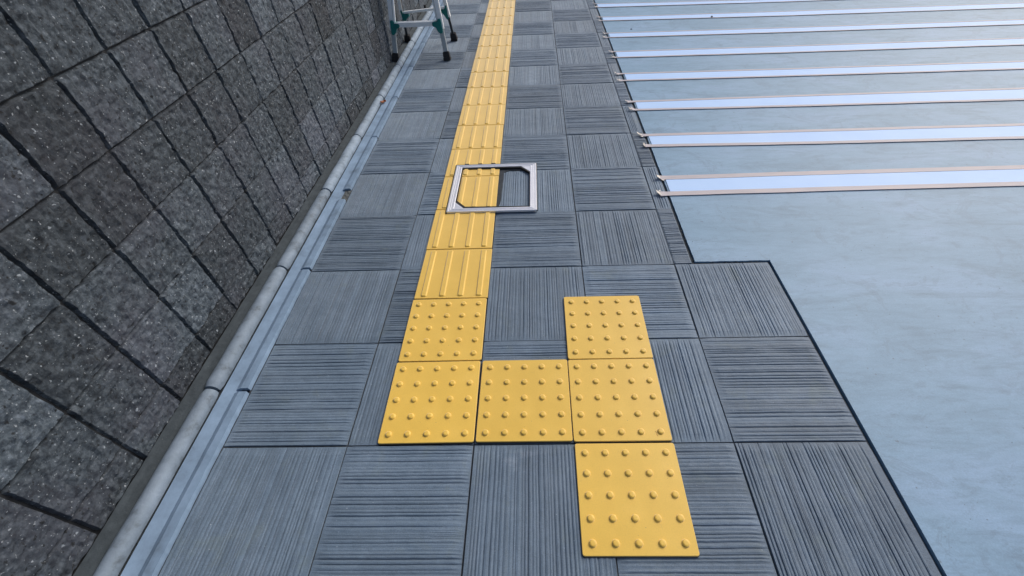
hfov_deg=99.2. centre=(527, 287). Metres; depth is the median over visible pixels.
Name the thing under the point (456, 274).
tactile tile
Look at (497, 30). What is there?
tactile tile
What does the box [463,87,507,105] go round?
tactile tile
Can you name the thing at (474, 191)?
tactile tile
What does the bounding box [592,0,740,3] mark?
masking tape
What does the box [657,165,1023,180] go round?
masking tape
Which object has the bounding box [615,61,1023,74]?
masking tape
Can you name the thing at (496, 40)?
tactile tile
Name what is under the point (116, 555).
kerb
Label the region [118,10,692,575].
ground
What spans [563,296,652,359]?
tactile tile
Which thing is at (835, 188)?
masking tape
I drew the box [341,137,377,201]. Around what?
gutter mortar
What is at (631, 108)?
masking tape
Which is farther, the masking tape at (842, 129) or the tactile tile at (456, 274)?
the masking tape at (842, 129)
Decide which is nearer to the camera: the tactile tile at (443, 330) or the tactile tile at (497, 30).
the tactile tile at (443, 330)
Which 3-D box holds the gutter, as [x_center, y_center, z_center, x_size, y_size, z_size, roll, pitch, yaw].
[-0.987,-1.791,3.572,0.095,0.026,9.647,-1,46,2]
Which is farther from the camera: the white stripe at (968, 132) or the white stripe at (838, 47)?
the white stripe at (838, 47)
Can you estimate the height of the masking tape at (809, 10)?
0.014 m
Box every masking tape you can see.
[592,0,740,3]
[595,0,821,6]
[597,3,1012,17]
[599,7,1023,20]
[602,19,1023,33]
[603,24,1022,37]
[610,38,1023,52]
[611,44,1023,57]
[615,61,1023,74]
[617,68,1023,80]
[625,87,1023,102]
[629,98,1023,110]
[637,123,1023,136]
[643,136,1023,146]
[656,181,1023,195]
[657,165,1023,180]
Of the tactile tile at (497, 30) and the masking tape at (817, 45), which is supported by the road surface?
the masking tape at (817, 45)
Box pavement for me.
[159,0,940,575]
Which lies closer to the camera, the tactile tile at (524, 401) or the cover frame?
the tactile tile at (524, 401)
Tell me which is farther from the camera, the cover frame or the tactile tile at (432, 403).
the cover frame
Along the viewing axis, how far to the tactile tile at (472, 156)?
2.51 m
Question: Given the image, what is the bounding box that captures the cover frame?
[445,163,537,213]
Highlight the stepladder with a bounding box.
[387,0,457,61]
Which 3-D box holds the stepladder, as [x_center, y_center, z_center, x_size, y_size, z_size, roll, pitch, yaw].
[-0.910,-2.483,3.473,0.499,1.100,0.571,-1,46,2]
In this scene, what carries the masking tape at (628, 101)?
on the road surface
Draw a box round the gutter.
[120,0,447,575]
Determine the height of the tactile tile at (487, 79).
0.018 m
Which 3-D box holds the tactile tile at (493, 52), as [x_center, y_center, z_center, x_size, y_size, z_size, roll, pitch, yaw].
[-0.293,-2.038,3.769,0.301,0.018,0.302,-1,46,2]
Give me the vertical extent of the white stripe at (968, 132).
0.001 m
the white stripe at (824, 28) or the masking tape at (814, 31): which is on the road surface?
the white stripe at (824, 28)
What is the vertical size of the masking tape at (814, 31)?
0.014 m
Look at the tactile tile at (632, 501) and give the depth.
1.20 m
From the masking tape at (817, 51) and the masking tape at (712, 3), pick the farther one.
the masking tape at (712, 3)
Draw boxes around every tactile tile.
[378,361,480,445]
[398,298,486,362]
[414,249,492,299]
[426,210,495,249]
[437,176,498,209]
[445,148,501,176]
[452,125,503,149]
[458,104,505,125]
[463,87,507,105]
[467,72,508,87]
[471,58,509,72]
[475,46,510,58]
[475,359,572,443]
[478,35,511,46]
[481,25,512,35]
[483,16,513,25]
[485,8,514,16]
[487,0,514,8]
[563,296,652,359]
[568,359,671,443]
[574,443,699,557]
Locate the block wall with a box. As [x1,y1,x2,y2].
[0,0,428,575]
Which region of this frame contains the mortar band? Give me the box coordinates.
[73,0,431,575]
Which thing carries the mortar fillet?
on the pavement
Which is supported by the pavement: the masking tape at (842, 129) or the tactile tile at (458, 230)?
the tactile tile at (458, 230)
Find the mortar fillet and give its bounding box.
[497,169,522,205]
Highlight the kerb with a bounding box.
[93,3,432,575]
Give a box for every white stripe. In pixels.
[597,0,806,6]
[602,3,1023,19]
[609,20,1023,36]
[616,39,1023,56]
[625,62,1023,79]
[635,89,1023,108]
[649,126,1023,143]
[666,169,1023,190]
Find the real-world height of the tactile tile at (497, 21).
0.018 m
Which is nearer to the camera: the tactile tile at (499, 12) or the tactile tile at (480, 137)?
the tactile tile at (480, 137)
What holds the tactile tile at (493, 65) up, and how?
on the pavement
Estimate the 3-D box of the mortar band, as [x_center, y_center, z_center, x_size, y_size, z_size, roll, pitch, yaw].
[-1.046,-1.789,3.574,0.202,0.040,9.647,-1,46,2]
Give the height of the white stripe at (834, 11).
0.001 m
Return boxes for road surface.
[594,0,1023,575]
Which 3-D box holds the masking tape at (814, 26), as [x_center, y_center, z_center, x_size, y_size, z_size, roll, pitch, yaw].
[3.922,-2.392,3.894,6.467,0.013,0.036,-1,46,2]
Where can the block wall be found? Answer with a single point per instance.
(163, 164)
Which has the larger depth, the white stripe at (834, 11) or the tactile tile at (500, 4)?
the tactile tile at (500, 4)
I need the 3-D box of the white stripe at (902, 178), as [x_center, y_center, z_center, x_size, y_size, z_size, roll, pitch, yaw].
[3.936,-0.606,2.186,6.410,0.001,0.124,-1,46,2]
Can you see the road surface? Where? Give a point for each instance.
(913, 323)
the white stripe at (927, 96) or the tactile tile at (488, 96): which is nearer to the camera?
the white stripe at (927, 96)
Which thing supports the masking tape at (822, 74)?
on the road surface
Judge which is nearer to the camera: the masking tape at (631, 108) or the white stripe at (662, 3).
the masking tape at (631, 108)
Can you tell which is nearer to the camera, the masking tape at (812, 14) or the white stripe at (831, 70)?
the white stripe at (831, 70)
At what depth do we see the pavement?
1.47 m
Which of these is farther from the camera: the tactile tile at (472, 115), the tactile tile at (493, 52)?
the tactile tile at (493, 52)
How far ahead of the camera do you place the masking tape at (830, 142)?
2.52 m
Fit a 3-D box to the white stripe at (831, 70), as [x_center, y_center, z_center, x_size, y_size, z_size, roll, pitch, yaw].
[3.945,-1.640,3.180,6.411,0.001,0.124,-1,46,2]
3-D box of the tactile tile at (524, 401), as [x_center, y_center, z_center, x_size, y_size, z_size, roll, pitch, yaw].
[-0.010,0.366,1.443,0.301,0.018,0.302,-1,46,2]
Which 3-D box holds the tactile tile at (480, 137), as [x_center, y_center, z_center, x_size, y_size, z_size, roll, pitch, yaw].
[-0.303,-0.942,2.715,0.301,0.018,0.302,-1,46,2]
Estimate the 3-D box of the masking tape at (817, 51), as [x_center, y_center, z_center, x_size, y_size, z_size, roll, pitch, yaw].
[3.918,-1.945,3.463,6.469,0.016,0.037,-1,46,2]
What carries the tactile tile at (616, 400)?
on the pavement

